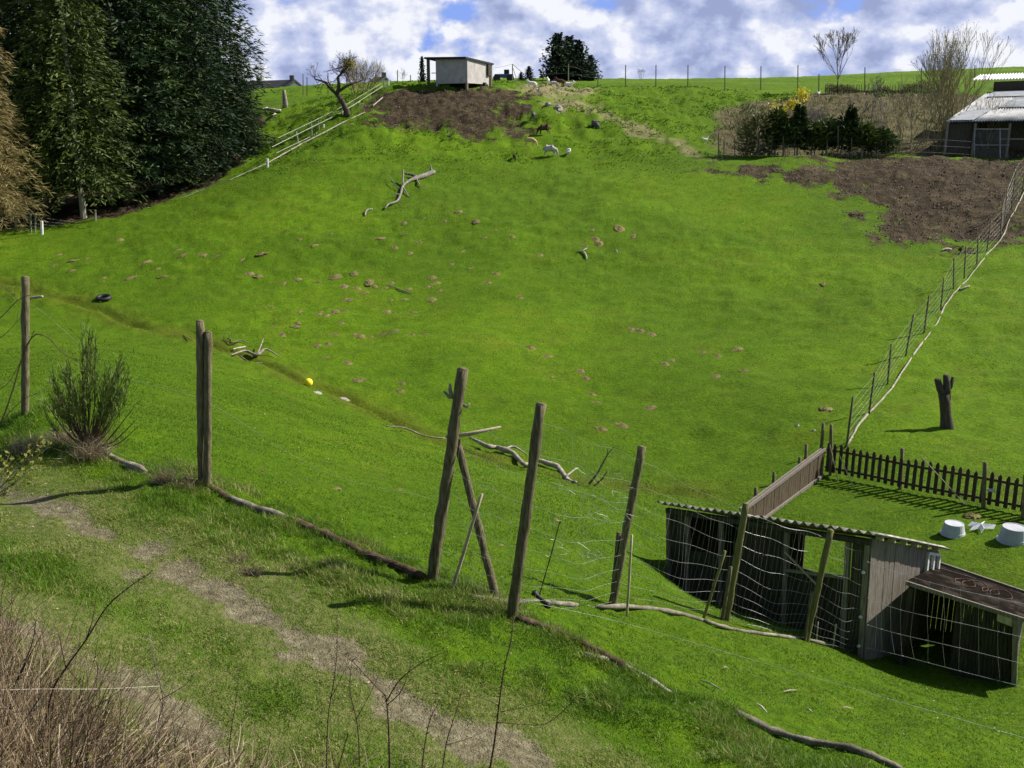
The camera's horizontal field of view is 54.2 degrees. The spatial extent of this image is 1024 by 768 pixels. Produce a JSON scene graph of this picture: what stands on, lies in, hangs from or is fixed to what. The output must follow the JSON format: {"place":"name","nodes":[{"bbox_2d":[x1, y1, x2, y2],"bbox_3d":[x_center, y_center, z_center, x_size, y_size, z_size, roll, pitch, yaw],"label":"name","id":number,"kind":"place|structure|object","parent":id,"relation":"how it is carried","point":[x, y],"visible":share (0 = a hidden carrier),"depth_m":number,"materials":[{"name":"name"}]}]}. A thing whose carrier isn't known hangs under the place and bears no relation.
{"place":"outdoors","nodes":[
{"label":"outdoors","id":0,"kind":"place"},
{"bbox_2d":[0,484,556,767],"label":"path","id":1,"kind":"structure","parent":0,"point":[246,608],"depth_m":7.86,"materials":[{"name":"soil"}]},
{"bbox_2d":[0,402,884,767],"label":"verge grass","id":2,"kind":"structure","parent":0,"point":[748,748],"depth_m":9.27,"materials":[{"name":"plant"}]},
{"bbox_2d":[0,66,1023,767],"bbox_3d":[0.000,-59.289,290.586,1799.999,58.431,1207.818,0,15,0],"label":"ground","id":3,"kind":"structure","parent":0,"point":[742,282],"depth_m":34.28,"materials":[{"name":"plant"}]},
{"bbox_2d":[0,62,38,209],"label":"larch","id":4,"kind":"object","parent":3,"relation":"on","point":[1,68],"visible":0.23,"depth_m":65.34,"materials":[{"name":"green plant"}]},
{"bbox_2d":[20,276,29,414],"bbox_3d":[-6.746,-0.408,13.866,0.376,2.194,0.116,0,15,0],"label":"fence post","id":5,"kind":"object","parent":3,"relation":"on","point":[25,329],"visible":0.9,"depth_m":13.78,"materials":[{"name":"wood"}]},
{"bbox_2d":[2,618,47,752],"bbox_3d":[-2.148,1.484,4.426,0.300,0.995,0.040,0,15,0],"label":"bare whip","id":6,"kind":"object","parent":3,"relation":"on","point":[19,676],"visible":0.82,"depth_m":4.35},
{"bbox_2d":[0,435,51,502],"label":"bramble","id":7,"kind":"object","parent":3,"relation":"on","point":[8,479],"visible":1,"depth_m":10.15,"materials":[{"name":"green plant"}]},
{"bbox_2d":[0,27,53,237],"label":"larch","id":8,"kind":"object","parent":3,"relation":"on","point":[5,166],"visible":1,"depth_m":56.86,"materials":[{"name":"brown plant"}]},
{"bbox_2d":[0,426,60,457],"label":"dry grass tuft","id":9,"kind":"object","parent":3,"relation":"on","point":[23,447],"visible":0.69,"depth_m":12.99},
{"bbox_2d":[0,211,71,232],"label":"fence","id":10,"kind":"object","parent":3,"relation":"on","point":[35,220],"visible":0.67,"depth_m":61.82,"materials":[{"name":"wood"}]},
{"bbox_2d":[0,285,77,424],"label":"briar cane","id":11,"kind":"object","parent":3,"relation":"on","point":[24,351],"visible":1,"depth_m":7.39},
{"bbox_2d":[0,1,100,185],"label":"spruce","id":12,"kind":"object","parent":3,"relation":"on","point":[15,64],"visible":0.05,"depth_m":78.48,"materials":[{"name":"green plant"}]},
{"bbox_2d":[39,424,81,451],"bbox_3d":[-6.030,0.670,13.275,0.804,0.319,0.935,0,15,0],"label":"dry grass tuft","id":13,"kind":"object","parent":3,"relation":"on","point":[63,435],"visible":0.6,"depth_m":13.29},
{"bbox_2d":[0,0,124,211],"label":"cypress","id":14,"kind":"object","parent":3,"relation":"on","point":[6,14],"visible":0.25,"depth_m":65.72,"materials":[{"name":"green plant"}]},
{"bbox_2d":[0,0,152,218],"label":"cypress","id":15,"kind":"object","parent":3,"relation":"on","point":[71,133],"visible":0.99,"depth_m":62.84,"materials":[{"name":"green plant"}]},
{"bbox_2d":[37,318,139,449],"bbox_3d":[-5.516,0.046,12.914,1.562,1.900,0.831,0,15,0],"label":"broom bush","id":16,"kind":"object","parent":3,"relation":"on","point":[109,399],"visible":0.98,"depth_m":12.90,"materials":[{"name":"plant"}]},
{"bbox_2d":[58,422,124,464],"bbox_3d":[-5.404,0.756,12.817,0.929,0.493,0.934,0,15,0],"label":"dry grass tuft","id":17,"kind":"object","parent":3,"relation":"on","point":[84,453],"visible":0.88,"depth_m":12.76,"materials":[{"name":"plant"}]},
{"bbox_2d":[40,569,155,764],"bbox_3d":[-1.879,1.414,4.511,0.646,1.263,0.040,0,15,0],"label":"bare whip","id":18,"kind":"object","parent":3,"relation":"on","point":[75,654],"visible":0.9,"depth_m":4.44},
{"bbox_2d":[93,447,146,472],"bbox_3d":[-5.059,0.963,12.866,1.285,0.186,0.130,11,19,37],"label":"bank timber","id":19,"kind":"object","parent":3,"relation":"on","point":[130,465],"visible":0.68,"depth_m":12.68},
{"bbox_2d":[44,0,208,211],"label":"blue spruce","id":20,"kind":"object","parent":3,"relation":"on","point":[117,15],"visible":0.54,"depth_m":67.20,"materials":[{"name":"green plant"}]},
{"bbox_2d":[89,0,230,200],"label":"spruce","id":21,"kind":"object","parent":3,"relation":"on","point":[152,96],"visible":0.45,"depth_m":68.87,"materials":[{"name":"green plant"}]},
{"bbox_2d":[141,458,181,485],"bbox_3d":[-4.217,1.081,12.107,0.613,0.322,0.804,0,15,0],"label":"dry grass tuft","id":22,"kind":"object","parent":3,"relation":"on","point":[157,479],"visible":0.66,"depth_m":12.07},
{"bbox_2d":[146,635,195,766],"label":"bare whip","id":23,"kind":"object","parent":3,"relation":"on","point":[159,683],"visible":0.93,"depth_m":4.72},
{"bbox_2d":[157,469,201,492],"bbox_3d":[-3.909,1.151,11.934,0.514,0.289,0.560,6,16,20],"label":"dry grass tuft","id":24,"kind":"object","parent":3,"relation":"on","point":[187,483],"visible":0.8,"depth_m":11.92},
{"bbox_2d":[126,0,263,183],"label":"blue spruce","id":25,"kind":"object","parent":3,"relation":"on","point":[212,76],"visible":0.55,"depth_m":71.05,"materials":[{"name":"green plant"}]},
{"bbox_2d":[196,320,204,481],"bbox_3d":[-3.714,0.381,11.943,0.288,2.348,0.112,6,16,22],"label":"fence post","id":26,"kind":"object","parent":3,"relation":"on","point":[200,329],"visible":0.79,"depth_m":11.82,"materials":[{"name":"wood"}]},
{"bbox_2d":[183,477,228,498],"bbox_3d":[-3.703,1.260,12.117,0.697,0.189,0.105,7,17,26],"label":"rotted log","id":27,"kind":"object","parent":3,"relation":"on","point":[223,493],"visible":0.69,"depth_m":12.02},
{"bbox_2d":[203,331,212,490],"bbox_3d":[-3.630,0.458,11.910,0.267,2.217,0.105,-2,15,-9],"label":"fence post","id":28,"kind":"object","parent":3,"relation":"on","point":[207,417],"visible":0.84,"depth_m":11.84,"materials":[{"name":"wood"}]},
{"bbox_2d":[173,0,279,161],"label":"spruce","id":29,"kind":"object","parent":3,"relation":"on","point":[239,21],"visible":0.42,"depth_m":74.77,"materials":[{"name":"green plant"}]},
{"bbox_2d":[210,655,243,766],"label":"bare whip","id":30,"kind":"object","parent":3,"relation":"on","point":[231,729],"visible":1,"depth_m":4.98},
{"bbox_2d":[218,548,255,567],"bbox_3d":[-2.785,1.762,10.083,0.414,0.143,0.469,12,19,38],"label":"dry grass tuft","id":31,"kind":"object","parent":3,"relation":"on","point":[240,558],"visible":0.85,"depth_m":10.14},
{"bbox_2d":[217,42,267,161],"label":"young spruce","id":32,"kind":"object","parent":3,"relation":"on","point":[244,88],"visible":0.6,"depth_m":74.85,"materials":[{"name":"green plant"}]},
{"bbox_2d":[235,560,268,578],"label":"dry grass tuft","id":33,"kind":"object","parent":3,"relation":"on","point":[253,572],"visible":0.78,"depth_m":9.83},
{"bbox_2d":[231,338,279,362],"bbox_3d":[-8.936,-1.157,35.794,1.331,0.364,2.749,4,15,13],"label":"dead branch","id":34,"kind":"object","parent":3,"relation":"on","point":[255,354],"visible":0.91,"depth_m":35.63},
{"bbox_2d":[227,495,287,518],"bbox_3d":[-2.998,1.471,11.834,0.944,0.196,0.130,7,16,24],"label":"grey log","id":35,"kind":"object","parent":3,"relation":"on","point":[255,507],"visible":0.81,"depth_m":11.81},
{"bbox_2d":[232,75,301,89],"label":"house","id":36,"kind":"structure","parent":3,"relation":"on","point":[292,81],"depth_m":159.55,"materials":[{"name":"stone"}]},
{"bbox_2d":[0,694,554,767],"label":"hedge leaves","id":37,"kind":"object","parent":3,"relation":"on","point":[161,765],"visible":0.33,"depth_m":4.66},
{"bbox_2d":[183,79,388,197],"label":"hill railing","id":38,"kind":"object","parent":3,"relation":"on","point":[267,159],"visible":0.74,"depth_m":73.64,"materials":[{"name":"grey wood"}]},
{"bbox_2d":[0,526,615,767],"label":"dry undergrowth","id":39,"kind":"object","parent":3,"relation":"on","point":[22,715],"visible":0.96,"depth_m":5.01,"materials":[{"name":"plant"}]},
{"bbox_2d":[325,611,353,767],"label":"bare whip","id":40,"kind":"object","parent":3,"relation":"on","point":[332,694],"visible":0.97,"depth_m":5.17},
{"bbox_2d":[305,49,376,116],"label":"orchard tree","id":41,"kind":"object","parent":3,"relation":"on","point":[346,65],"visible":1,"depth_m":76.26,"materials":[{"name":"brown plant"}]},
{"bbox_2d":[287,517,425,578],"bbox_3d":[-1.733,1.820,11.197,2.042,0.341,0.226,10,18,32],"label":"rotted log","id":42,"kind":"object","parent":3,"relation":"on","point":[412,572],"visible":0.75,"depth_m":11.16,"materials":[{"name":"wood"}]},
{"bbox_2d":[332,57,387,93],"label":"bare bush","id":43,"kind":"object","parent":3,"relation":"on","point":[379,71],"visible":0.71,"depth_m":85.64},
{"bbox_2d":[347,657,379,766],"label":"bare whip","id":44,"kind":"object","parent":3,"relation":"on","point":[359,744],"visible":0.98,"depth_m":5.09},
{"bbox_2d":[340,652,443,767],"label":"bare whip","id":45,"kind":"object","parent":3,"relation":"on","point":[387,718],"visible":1,"depth_m":4.96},
{"bbox_2d":[384,165,435,208],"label":"fallen tree","id":46,"kind":"object","parent":3,"relation":"on","point":[423,175],"visible":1,"depth_m":62.90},
{"bbox_2d":[400,697,441,767],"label":"bare whip","id":47,"kind":"object","parent":3,"relation":"on","point":[425,734],"visible":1,"depth_m":4.79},
{"bbox_2d":[417,56,426,82],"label":"fir tree","id":48,"kind":"object","parent":3,"relation":"on","point":[422,78],"visible":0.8,"depth_m":103.11,"materials":[{"name":"green plant"}]},
{"bbox_2d":[424,57,493,89],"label":"hilltop shed","id":49,"kind":"structure","parent":3,"relation":"on","point":[455,70],"depth_m":83.89,"materials":[{"name":"white paint"}]},
{"bbox_2d":[441,689,485,767],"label":"bare whip","id":50,"kind":"object","parent":3,"relation":"on","point":[450,729],"visible":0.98,"depth_m":5.01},
{"bbox_2d":[493,69,513,80],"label":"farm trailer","id":51,"kind":"object","parent":3,"relation":"on","point":[507,75],"visible":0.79,"depth_m":95.08,"materials":[{"name":"metal"}]},
{"bbox_2d":[0,86,1023,254],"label":"bare soil","id":52,"kind":"structure","parent":3,"relation":"on","point":[426,107],"depth_m":62.95,"materials":[{"name":"soil"}]},
{"bbox_2d":[0,79,1023,409],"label":"hill grass","id":53,"kind":"structure","parent":3,"relation":"on","point":[600,111],"depth_m":67.99,"materials":[{"name":"plant"}]},
{"bbox_2d":[0,378,1023,767],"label":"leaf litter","id":54,"kind":"object","parent":3,"relation":"on","point":[404,632],"visible":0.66,"depth_m":9.05,"materials":[{"name":"plant"}]},
{"bbox_2d":[456,619,581,767],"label":"bare whip","id":55,"kind":"object","parent":3,"relation":"on","point":[498,705],"visible":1,"depth_m":4.86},
{"bbox_2d":[469,437,578,482],"bbox_3d":[0.248,1.938,26.425,4.559,0.425,1.372,12,19,38],"label":"dead branch","id":56,"kind":"object","parent":3,"relation":"on","point":[521,461],"visible":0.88,"depth_m":26.17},
{"bbox_2d":[469,594,592,607],"bbox_3d":[0.368,2.493,11.281,0.251,1.187,2.456,10,18,34],"label":"fallen pole","id":57,"kind":"object","parent":3,"relation":"on","point":[564,603],"visible":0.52,"depth_m":11.28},
{"bbox_2d":[538,32,575,80],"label":"fir tree","id":58,"kind":"object","parent":3,"relation":"on","point":[557,50],"visible":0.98,"depth_m":113.79,"materials":[{"name":"green plant"}]},
{"bbox_2d":[547,35,576,80],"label":"fir tree","id":59,"kind":"object","parent":3,"relation":"on","point":[568,39],"visible":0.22,"depth_m":117.35,"materials":[{"name":"green plant"}]},
{"bbox_2d":[515,616,627,667],"bbox_3d":[0.593,2.504,9.786,1.216,0.284,0.183,8,17,27],"label":"split timber","id":60,"kind":"object","parent":3,"relation":"on","point":[533,622],"visible":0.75,"depth_m":9.74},
{"bbox_2d":[564,39,595,80],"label":"fir tree","id":61,"kind":"object","parent":3,"relation":"on","point":[579,56],"visible":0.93,"depth_m":114.86,"materials":[{"name":"green plant"}]},
{"bbox_2d":[583,54,603,80],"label":"fir tree","id":62,"kind":"object","parent":3,"relation":"on","point":[594,70],"visible":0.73,"depth_m":116.20,"materials":[{"name":"green plant"}]},
{"bbox_2d":[584,652,672,692],"bbox_3d":[1.124,2.687,9.414,0.937,0.168,0.220,10,18,32],"label":"split timber","id":63,"kind":"object","parent":3,"relation":"on","point":[655,680],"visible":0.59,"depth_m":9.46,"materials":[{"name":"brown wood"}]},
{"bbox_2d":[427,367,862,650],"bbox_3d":[2.661,2.220,13.380,8.806,6.294,1.463,-14,20,-43],"label":"wire fence","id":64,"kind":"object","parent":3,"relation":"on","point":[454,447],"visible":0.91,"depth_m":10.49,"materials":[{"name":"brown wood"}]},
{"bbox_2d":[522,600,1023,737],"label":"strand wire","id":65,"kind":"object","parent":64,"relation":"attached to","point":[772,665],"visible":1,"depth_m":10.36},
{"bbox_2d":[595,603,703,621],"bbox_3d":[1.870,3.086,13.532,2.213,0.982,0.172,-12,19,-38],"label":"fallen pole","id":66,"kind":"object","parent":3,"relation":"on","point":[641,607],"visible":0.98,"depth_m":13.52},
{"bbox_2d":[303,64,1023,95],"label":"crest fence","id":67,"kind":"object","parent":3,"relation":"on","point":[687,78],"visible":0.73,"depth_m":93.84,"materials":[{"name":"brown wood"}]},
{"bbox_2d":[722,109,762,155],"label":"bare bush","id":68,"kind":"object","parent":3,"relation":"on","point":[740,120],"visible":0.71,"depth_m":68.60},
{"bbox_2d":[733,111,782,155],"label":"clipped evergreen","id":69,"kind":"object","parent":3,"relation":"on","point":[747,130],"visible":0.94,"depth_m":67.84,"materials":[{"name":"green plant"}]},
{"bbox_2d":[703,619,831,646],"bbox_3d":[4.078,3.865,15.292,3.266,1.561,0.270,-11,18,-36],"label":"fallen pole","id":70,"kind":"object","parent":3,"relation":"on","point":[710,622],"visible":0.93,"depth_m":14.76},
{"bbox_2d":[761,105,793,155],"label":"clipped evergreen","id":71,"kind":"object","parent":3,"relation":"on","point":[778,115],"visible":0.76,"depth_m":67.50,"materials":[{"name":"green plant"}]},
{"bbox_2d":[739,423,826,516],"bbox_3d":[6.685,2.441,24.485,0.189,1.740,5.493,10,18,34],"label":"board fence","id":72,"kind":"object","parent":3,"relation":"on","point":[806,473],"visible":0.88,"depth_m":24.69,"materials":[{"name":"brown wood"}]},
{"bbox_2d":[766,114,804,155],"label":"clipped evergreen","id":73,"kind":"object","parent":3,"relation":"on","point":[790,125],"visible":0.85,"depth_m":67.33,"materials":[{"name":"green plant"}]},
{"bbox_2d":[786,102,813,154],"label":"clipped evergreen","id":74,"kind":"object","parent":3,"relation":"on","point":[799,112],"visible":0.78,"depth_m":67.54,"materials":[{"name":"green plant"}]},
{"bbox_2d":[794,83,812,112],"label":"forsythia","id":75,"kind":"object","parent":3,"relation":"on","point":[802,97],"visible":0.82,"depth_m":76.78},
{"bbox_2d":[657,501,950,659],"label":"goat shed","id":76,"kind":"structure","parent":3,"relation":"on","point":[902,557],"depth_m":17.49,"materials":[{"name":"grey wood"}]},
{"bbox_2d":[786,572,849,648],"bbox_3d":[5.217,3.858,17.160,0.065,1.531,1.229,-13,19,-40],"label":"stable door","id":77,"kind":"structure","parent":76,"relation":"in","point":[830,594],"depth_m":17.10,"materials":[{"name":"brown wood"}]},
{"bbox_2d":[924,552,940,571],"bbox_3d":[7.451,3.252,17.728,0.492,0.731,0.060,-13,19,-40],"label":"window","id":78,"kind":"structure","parent":76,"relation":"in","point":[933,560],"depth_m":17.68,"materials":[{"name":"white paint"}]},
{"bbox_2d":[791,119,833,154],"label":"clipped evergreen","id":79,"kind":"object","parent":3,"relation":"on","point":[818,130],"visible":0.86,"depth_m":67.33,"materials":[{"name":"green plant"}]},
{"bbox_2d":[733,709,903,767],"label":"bank timber","id":80,"kind":"object","parent":3,"relation":"on","point":[810,741],"visible":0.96,"depth_m":8.55,"materials":[{"name":"wood"}]},
{"bbox_2d":[806,106,837,131],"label":"bare bush","id":81,"kind":"object","parent":3,"relation":"on","point":[813,116],"visible":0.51,"depth_m":73.12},
{"bbox_2d":[810,116,850,155],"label":"clipped evergreen","id":82,"kind":"object","parent":3,"relation":"on","point":[829,123],"visible":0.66,"depth_m":67.55,"materials":[{"name":"green plant"}]},
{"bbox_2d":[812,28,860,91],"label":"bare tree","id":83,"kind":"object","parent":3,"relation":"on","point":[843,39],"visible":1,"depth_m":91.12,"materials":[{"name":"brown plant"}]},
{"bbox_2d":[825,112,862,156],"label":"clipped evergreen","id":84,"kind":"object","parent":3,"relation":"on","point":[848,132],"visible":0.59,"depth_m":67.76,"materials":[{"name":"green plant"}]},
{"bbox_2d":[718,126,970,158],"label":"garden fence","id":85,"kind":"object","parent":3,"relation":"on","point":[851,140],"visible":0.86,"depth_m":67.31,"materials":[{"name":"wood"}]},
{"bbox_2d":[843,102,860,156],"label":"clipped evergreen","id":86,"kind":"object","parent":3,"relation":"on","point":[851,113],"visible":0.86,"depth_m":67.76,"materials":[{"name":"green plant"}]},
{"bbox_2d":[714,91,998,157],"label":"garden weeds","id":87,"kind":"object","parent":3,"relation":"on","point":[858,153],"visible":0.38,"depth_m":78.81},
{"bbox_2d":[845,119,882,157],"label":"bush","id":88,"kind":"object","parent":3,"relation":"on","point":[868,129],"visible":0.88,"depth_m":67.37,"materials":[{"name":"green plant"}]},
{"bbox_2d":[708,91,1023,157],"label":"garden stalks","id":89,"kind":"object","parent":3,"relation":"on","point":[919,150],"visible":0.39,"depth_m":80.49,"materials":[{"name":"plant"}]},
{"bbox_2d":[868,73,884,116],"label":"bare tree","id":90,"kind":"object","parent":3,"relation":"on","point":[876,83],"visible":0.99,"depth_m":80.25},
{"bbox_2d":[859,126,901,156],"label":"bush","id":91,"kind":"object","parent":3,"relation":"on","point":[891,140],"visible":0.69,"depth_m":67.67,"materials":[{"name":"green plant"}]},
{"bbox_2d":[824,80,937,93],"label":"dark hedge","id":92,"kind":"object","parent":3,"relation":"on","point":[831,88],"visible":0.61,"depth_m":91.03,"materials":[{"name":"green plant"}]},
{"bbox_2d":[878,87,913,153],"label":"bare tree","id":93,"kind":"object","parent":3,"relation":"on","point":[899,129],"visible":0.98,"depth_m":68.56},
{"bbox_2d":[903,656,938,670],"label":"weed clump","id":94,"kind":"object","parent":3,"relation":"on","point":[912,663],"visible":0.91,"depth_m":16.82,"materials":[{"name":"green plant"}]},
{"bbox_2d":[825,424,1023,519],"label":"picket fence","id":95,"kind":"object","parent":3,"relation":"on","point":[830,468],"visible":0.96,"depth_m":24.58,"materials":[{"name":"brown wood"}]},
{"bbox_2d":[896,75,959,152],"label":"bare tree","id":96,"kind":"object","parent":3,"relation":"on","point":[929,103],"visible":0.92,"depth_m":69.70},
{"bbox_2d":[846,163,1023,445],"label":"sheep fence","id":97,"kind":"object","parent":3,"relation":"on","point":[848,440],"visible":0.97,"depth_m":38.46,"materials":[{"name":"metal"}]},
{"bbox_2d":[918,84,957,141],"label":"bare tree","id":98,"kind":"object","parent":3,"relation":"on","point":[927,138],"visible":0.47,"depth_m":73.43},
{"bbox_2d":[915,54,967,151],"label":"bare tree","id":99,"kind":"object","parent":3,"relation":"on","point":[936,83],"visible":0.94,"depth_m":70.00,"materials":[{"name":"brown plant"}]},
{"bbox_2d":[934,374,954,429],"bbox_3d":[12.690,0.599,29.337,0.770,1.821,0.483,0,15,0],"label":"tree stump","id":100,"kind":"object","parent":3,"relation":"on","point":[944,397],"visible":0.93,"depth_m":29.17,"materials":[{"name":"wood"}]},
{"bbox_2d":[867,562,1023,686],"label":"open wire fence","id":101,"kind":"object","parent":3,"relation":"on","point":[939,618],"visible":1,"depth_m":15.57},
{"bbox_2d":[940,520,964,538],"bbox_3d":[9.615,3.151,21.771,0.542,0.268,0.542,0,15,0],"label":"feed tub","id":102,"kind":"object","parent":3,"relation":"on","point":[952,529],"visible":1,"depth_m":21.62,"materials":[{"name":"plastic"}]},
{"bbox_2d":[897,562,1023,685],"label":"lean to shed","id":103,"kind":"object","parent":3,"relation":"on","point":[1009,616],"visible":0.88,"depth_m":16.36,"materials":[{"name":"wood"}]},
{"bbox_2d":[908,22,1016,140],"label":"bare tree","id":104,"kind":"object","parent":3,"relation":"on","point":[950,53],"visible":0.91,"depth_m":70.31,"materials":[{"name":"brown plant"}]},
{"bbox_2d":[931,37,1005,113],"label":"bare tree","id":105,"kind":"object","parent":3,"relation":"on","point":[968,82],"visible":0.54,"depth_m":72.82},
{"bbox_2d":[967,521,995,532],"bbox_3d":[10.225,3.095,21.881,0.629,0.118,0.411,-9,17,-30],"label":"white rag","id":106,"kind":"object","parent":3,"relation":"on","point":[982,526],"visible":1,"depth_m":21.85,"materials":[{"name":"fabric"}]},
{"bbox_2d":[943,72,1023,158],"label":"barn","id":107,"kind":"structure","parent":3,"relation":"on","point":[962,126],"depth_m":70.85,"materials":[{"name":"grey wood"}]},
{"bbox_2d":[963,93,1015,149],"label":"bare bush","id":108,"kind":"object","parent":3,"relation":"on","point":[991,130],"visible":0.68,"depth_m":71.28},
{"bbox_2d":[975,669,1022,688],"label":"weed clump","id":109,"kind":"object","parent":3,"relation":"on","point":[996,683],"visible":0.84,"depth_m":16.12,"materials":[{"name":"green plant"}]},
{"bbox_2d":[996,523,1023,545],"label":"feed tub","id":110,"kind":"object","parent":3,"relation":"on","point":[1011,534],"visible":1,"depth_m":20.96,"materials":[{"name":"plastic"}]},
{"bbox_2d":[1,0,1023,85],"label":"sky","id":111,"kind":"structure","parent":0,"point":[670,38],"materials":[{"name":"blue"}]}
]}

